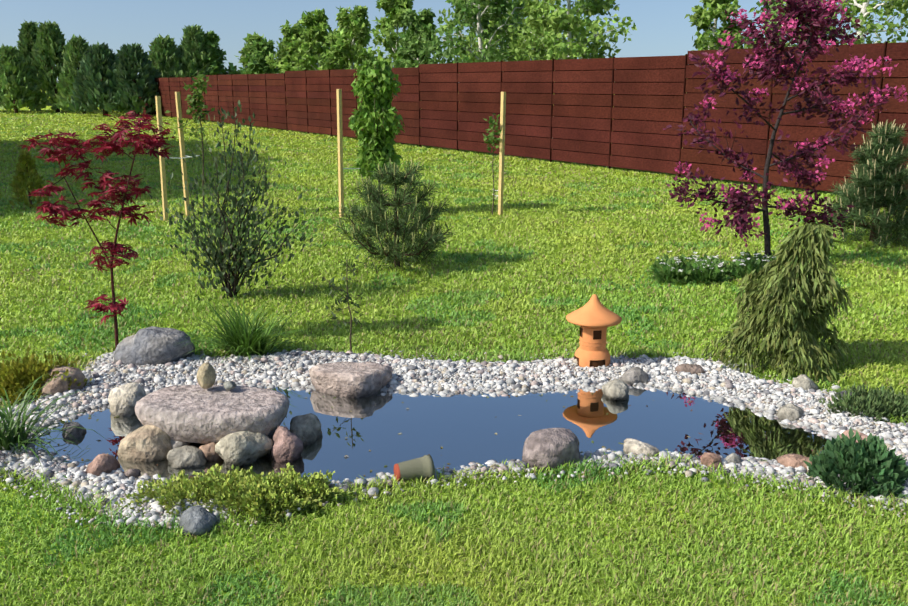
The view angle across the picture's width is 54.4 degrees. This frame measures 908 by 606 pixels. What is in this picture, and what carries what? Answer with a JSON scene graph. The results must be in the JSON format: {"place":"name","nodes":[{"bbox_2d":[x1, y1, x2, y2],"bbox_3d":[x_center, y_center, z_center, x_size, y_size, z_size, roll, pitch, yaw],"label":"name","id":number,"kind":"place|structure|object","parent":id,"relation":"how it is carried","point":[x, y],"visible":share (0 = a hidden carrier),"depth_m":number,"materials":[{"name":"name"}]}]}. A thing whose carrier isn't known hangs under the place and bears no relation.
{"place":"outdoors","nodes":[
{"label":"outdoors","id":0,"kind":"place"},
{"bbox_2d":[48,390,806,477],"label":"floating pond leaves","id":1,"kind":"object","parent":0,"point":[592,441],"visible":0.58,"depth_m":4.11,"materials":[{"name":"green plant"}]},
{"bbox_2d":[34,385,835,485],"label":"pond water","id":2,"kind":"structure","parent":0,"point":[461,428],"depth_m":4.17,"materials":[{"name":"blue liquid"}]},
{"bbox_2d":[0,89,907,605],"bbox_3d":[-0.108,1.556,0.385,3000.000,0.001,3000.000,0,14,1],"label":"lawn ground","id":3,"kind":"structure","parent":0,"point":[414,579],"depth_m":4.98,"materials":[{"name":"green plant"}]},
{"bbox_2d":[0,43,43,112],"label":"tree","id":4,"kind":"object","parent":3,"relation":"on","point":[15,77],"depth_m":46.66,"materials":[{"name":"green plant"}]},
{"bbox_2d":[9,149,49,207],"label":"golden conifer","id":5,"kind":"object","parent":3,"relation":"on","point":[20,179],"depth_m":11.46,"materials":[{"name":"green plant"}]},
{"bbox_2d":[17,20,52,110],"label":"tree","id":6,"kind":"object","parent":3,"relation":"on","point":[27,35],"depth_m":50.33,"materials":[{"name":"green plant"}]},
{"bbox_2d":[0,346,92,404],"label":"shrub","id":7,"kind":"object","parent":3,"relation":"on","point":[16,375],"visible":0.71,"depth_m":4.58,"materials":[{"name":"plant"}]},
{"bbox_2d":[26,20,87,112],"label":"tree","id":8,"kind":"object","parent":3,"relation":"on","point":[48,50],"depth_m":47.66,"materials":[{"name":"green plant"}]},
{"bbox_2d":[54,34,98,113],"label":"tree","id":9,"kind":"object","parent":3,"relation":"on","point":[75,47],"depth_m":45.76,"materials":[{"name":"green plant"}]},
{"bbox_2d":[17,110,178,348],"bbox_3d":[-2.042,-0.400,5.232,0.894,1.451,0.478,0,14,1],"label":"japanese maple","id":10,"kind":"object","parent":3,"relation":"on","point":[151,142],"depth_m":5.13,"materials":[{"name":"red plant"}]},
{"bbox_2d":[66,42,140,115],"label":"tree","id":11,"kind":"object","parent":3,"relation":"on","point":[95,68],"depth_m":42.26,"materials":[{"name":"green plant"}]},
{"bbox_2d":[98,43,161,115],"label":"tree","id":12,"kind":"object","parent":3,"relation":"on","point":[135,56],"depth_m":42.27,"materials":[{"name":"green plant"}]},
{"bbox_2d":[155,96,167,220],"bbox_3d":[-3.434,-1.676,10.383,0.058,1.476,0.058,-13,19,-42],"label":"stake","id":13,"kind":"object","parent":3,"relation":"on","point":[162,159],"visible":0.8,"depth_m":10.39,"materials":[{"name":"brown wood"}]},
{"bbox_2d":[144,34,185,107],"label":"tree","id":14,"kind":"object","parent":3,"relation":"on","point":[166,49],"depth_m":45.82,"materials":[{"name":"green plant"}]},
{"bbox_2d":[175,92,189,215],"bbox_3d":[-3.292,-1.784,10.720,0.058,1.522,0.058,-13,19,-42],"label":"stake","id":15,"kind":"object","parent":3,"relation":"on","point":[181,140],"visible":0.8,"depth_m":10.69,"materials":[{"name":"brown wood"}]},
{"bbox_2d":[164,155,497,196],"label":"tree ties","id":16,"kind":"object","parent":15,"relation":"attached to","point":[343,168],"visible":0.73,"depth_m":10.67,"materials":[{"name":"white"}]},
{"bbox_2d":[165,71,214,212],"bbox_3d":[-3.154,-1.899,10.620,0.591,1.756,0.505,0,14,1],"label":"sapling","id":17,"kind":"object","parent":3,"relation":"on","point":[197,95],"depth_m":10.51,"materials":[{"name":"green plant"}]},
{"bbox_2d":[176,24,218,85],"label":"tree","id":18,"kind":"object","parent":3,"relation":"on","point":[191,45],"depth_m":46.24,"materials":[{"name":"green plant"}]},
{"bbox_2d":[187,30,245,76],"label":"tree","id":19,"kind":"object","parent":3,"relation":"on","point":[212,46],"visible":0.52,"depth_m":46.89,"materials":[{"name":"green plant"}]},
{"bbox_2d":[149,100,326,301],"bbox_3d":[-1.585,-0.730,6.587,1.329,1.537,0.767,0,14,1],"label":"dark shrub","id":20,"kind":"object","parent":3,"relation":"on","point":[245,251],"depth_m":6.57,"materials":[{"name":"green plant"}]},
{"bbox_2d":[234,32,264,73],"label":"tree","id":21,"kind":"object","parent":3,"relation":"on","point":[245,59],"depth_m":50.68,"materials":[{"name":"green plant"}]},
{"bbox_2d":[239,36,279,79],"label":"tree","id":22,"kind":"object","parent":3,"relation":"on","point":[257,64],"depth_m":44.11,"materials":[{"name":"green plant"}]},
{"bbox_2d":[265,19,316,73],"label":"tree","id":23,"kind":"object","parent":3,"relation":"on","point":[290,34],"visible":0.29,"depth_m":42.00,"materials":[{"name":"green plant"}]},
{"bbox_2d":[276,37,313,72],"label":"tree","id":24,"kind":"object","parent":3,"relation":"on","point":[288,61],"visible":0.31,"depth_m":40.13,"materials":[{"name":"green plant"}]},
{"bbox_2d":[291,8,350,70],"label":"tree","id":25,"kind":"object","parent":3,"relation":"on","point":[315,31],"depth_m":36.48,"materials":[{"name":"green plant"}]},
{"bbox_2d":[336,89,343,215],"bbox_3d":[-1.364,-1.771,10.603,0.062,1.553,0.048,-13,19,-42],"label":"stake","id":26,"kind":"object","parent":3,"relation":"on","point":[340,146],"visible":0.84,"depth_m":10.57,"materials":[{"name":"brown wood"}]},
{"bbox_2d":[322,255,364,351],"bbox_3d":[-0.648,0.037,5.212,0.260,0.614,0.268,0,14,1],"label":"thin sapling","id":27,"kind":"object","parent":3,"relation":"on","point":[334,317],"depth_m":5.21,"materials":[{"name":"green plant"}]},
{"bbox_2d":[313,5,376,69],"bbox_3d":[-3.956,-9.085,33.779,2.801,4.502,2.668,0,14,1],"label":"tree","id":28,"kind":"object","parent":3,"relation":"on","point":[356,22],"depth_m":33.42,"materials":[{"name":"green plant"}]},
{"bbox_2d":[348,58,404,194],"bbox_3d":[-0.945,-2.015,10.774,0.709,1.905,0.679,0,14,1],"label":"tree","id":29,"kind":"object","parent":3,"relation":"on","point":[381,75],"depth_m":10.59,"materials":[{"name":"green plant"}]},
{"bbox_2d":[335,159,458,272],"bbox_3d":[-0.524,-0.741,7.787,1.162,1.093,1.172,0,14,1],"label":"dwarf pine","id":30,"kind":"object","parent":3,"relation":"on","point":[386,179],"depth_m":7.66,"materials":[{"name":"green plant"}]},
{"bbox_2d":[370,0,424,67],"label":"tree","id":31,"kind":"object","parent":3,"relation":"on","point":[385,26],"depth_m":35.98,"materials":[{"name":"green plant"}]},
{"bbox_2d":[390,8,443,82],"bbox_3d":[-1.164,-8.754,32.878,2.428,4.297,2.666,0,14,1],"label":"tree","id":32,"kind":"object","parent":3,"relation":"on","point":[416,25],"depth_m":32.29,"materials":[{"name":"green plant"}]},
{"bbox_2d":[0,348,907,528],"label":"gravel pebbles","id":33,"kind":"object","parent":3,"relation":"on","point":[768,398],"visible":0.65,"depth_m":4.64,"materials":[{"name":"white gravel"}]},
{"bbox_2d":[0,371,106,468],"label":"ornamental grass","id":34,"kind":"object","parent":33,"relation":"on","point":[18,434],"depth_m":3.95,"materials":[{"name":"green plant"}]},
{"bbox_2d":[114,462,360,528],"bbox_3d":[-0.844,0.731,3.453,0.950,0.149,0.440,0,14,1],"label":"shrub","id":35,"kind":"object","parent":33,"relation":"on","point":[292,491],"visible":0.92,"depth_m":3.41,"materials":[{"name":"green plant"}]},
{"bbox_2d":[177,292,304,362],"bbox_3d":[-1.235,0.139,5.279,0.796,0.382,0.832,0,14,1],"label":"ornamental grass plant","id":36,"kind":"object","parent":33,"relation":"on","point":[244,341],"visible":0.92,"depth_m":5.27,"materials":[{"name":"green plant"}]},
{"bbox_2d":[394,455,434,481],"bbox_3d":[-0.168,0.692,3.652,0.152,0.109,0.109,-5,15,-19],"label":"clay pot","id":37,"kind":"object","parent":33,"relation":"on","point":[423,467],"visible":0.88,"depth_m":3.62,"materials":[{"name":"ceramic"}]},
{"bbox_2d":[41,326,867,536],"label":"rocks","id":38,"kind":"object","parent":33,"relation":"on","point":[229,423],"visible":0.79,"depth_m":3.88,"materials":[{"name":"grey stone"}]},
{"bbox_2d":[566,294,621,366],"bbox_3d":[0.794,0.167,5.034,0.317,0.448,0.316,0,14,1],"label":"terracotta lantern","id":39,"kind":"object","parent":33,"relation":"on","point":[594,318],"visible":0.96,"depth_m":4.97,"materials":[{"name":"orange ceramic"}]},
{"bbox_2d":[803,427,907,497],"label":"shrub","id":40,"kind":"object","parent":33,"relation":"on","point":[870,458],"visible":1,"depth_m":3.53,"materials":[{"name":"green plant"}]},
{"bbox_2d":[418,0,530,63],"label":"birch","id":41,"kind":"object","parent":3,"relation":"on","point":[498,8],"depth_m":25.36,"materials":[{"name":"green plant"}]},
{"bbox_2d":[433,0,528,61],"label":"birch","id":42,"kind":"object","parent":3,"relation":"on","point":[447,24],"depth_m":31.62,"materials":[{"name":"green plant"}]},
{"bbox_2d":[483,113,501,214],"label":"sapling","id":43,"kind":"object","parent":3,"relation":"on","point":[489,141],"depth_m":10.73,"materials":[{"name":"green plant"}]},
{"bbox_2d":[454,0,543,62],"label":"birch","id":44,"kind":"object","parent":3,"relation":"on","point":[497,35],"depth_m":29.23,"materials":[{"name":"green plant"}]},
{"bbox_2d":[498,92,505,215],"bbox_3d":[0.584,-1.794,10.765,0.051,1.520,0.065,-13,19,-42],"label":"stake","id":45,"kind":"object","parent":3,"relation":"on","point":[501,152],"visible":0.84,"depth_m":10.74,"materials":[{"name":"brown wood"}]},
{"bbox_2d":[113,42,907,193],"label":"timber fence","id":46,"kind":"object","parent":3,"relation":"on","point":[565,110],"visible":0.65,"depth_m":17.02,"materials":[{"name":"brown wood"}]},
{"bbox_2d":[504,0,613,60],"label":"birch","id":47,"kind":"object","parent":3,"relation":"on","point":[533,7],"depth_m":23.69,"materials":[{"name":"green plant"}]},
{"bbox_2d":[520,0,636,82],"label":"birch","id":48,"kind":"object","parent":3,"relation":"on","point":[557,22],"depth_m":21.64,"materials":[{"name":"green plant"}]},
{"bbox_2d":[649,249,775,284],"bbox_3d":[2.345,-0.306,7.528,1.407,0.233,0.852,0,14,1],"label":"white flower patch","id":49,"kind":"object","parent":3,"relation":"on","point":[689,274],"depth_m":7.35,"materials":[{"name":"plant"}]},
{"bbox_2d":[684,0,760,54],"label":"tree","id":50,"kind":"object","parent":3,"relation":"on","point":[704,41],"depth_m":18.28,"materials":[{"name":"green plant"}]},
{"bbox_2d":[701,222,852,382],"bbox_3d":[1.892,-0.012,5.065,0.785,0.895,0.784,8,16,30],"label":"weeping conifer","id":51,"kind":"object","parent":3,"relation":"on","point":[807,246],"depth_m":4.94,"materials":[{"name":"green plant"}]},
{"bbox_2d":[663,0,907,257],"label":"crabapple","id":52,"kind":"object","parent":3,"relation":"on","point":[788,167],"depth_m":7.31,"materials":[{"name":"purple plant"}]},
{"bbox_2d":[759,0,833,93],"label":"birch","id":53,"kind":"object","parent":3,"relation":"on","point":[768,7],"depth_m":23.07,"materials":[{"name":"green plant"}]},
{"bbox_2d":[749,0,907,77],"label":"birch","id":54,"kind":"object","parent":3,"relation":"on","point":[901,6],"depth_m":16.71,"materials":[{"name":"green plant"}]},
{"bbox_2d":[818,381,907,423],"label":"shrub","id":55,"kind":"object","parent":3,"relation":"on","point":[877,404],"visible":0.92,"depth_m":4.33,"materials":[{"name":"green plant"}]},
{"bbox_2d":[818,120,907,249],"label":"young pine","id":56,"kind":"object","parent":3,"relation":"on","point":[876,146],"depth_m":8.81,"materials":[{"name":"green plant"}]},
{"bbox_2d":[0,0,907,80],"label":"sky","id":57,"kind":"structure","parent":0,"point":[661,25],"materials":[{"name":"blue"}]}
]}

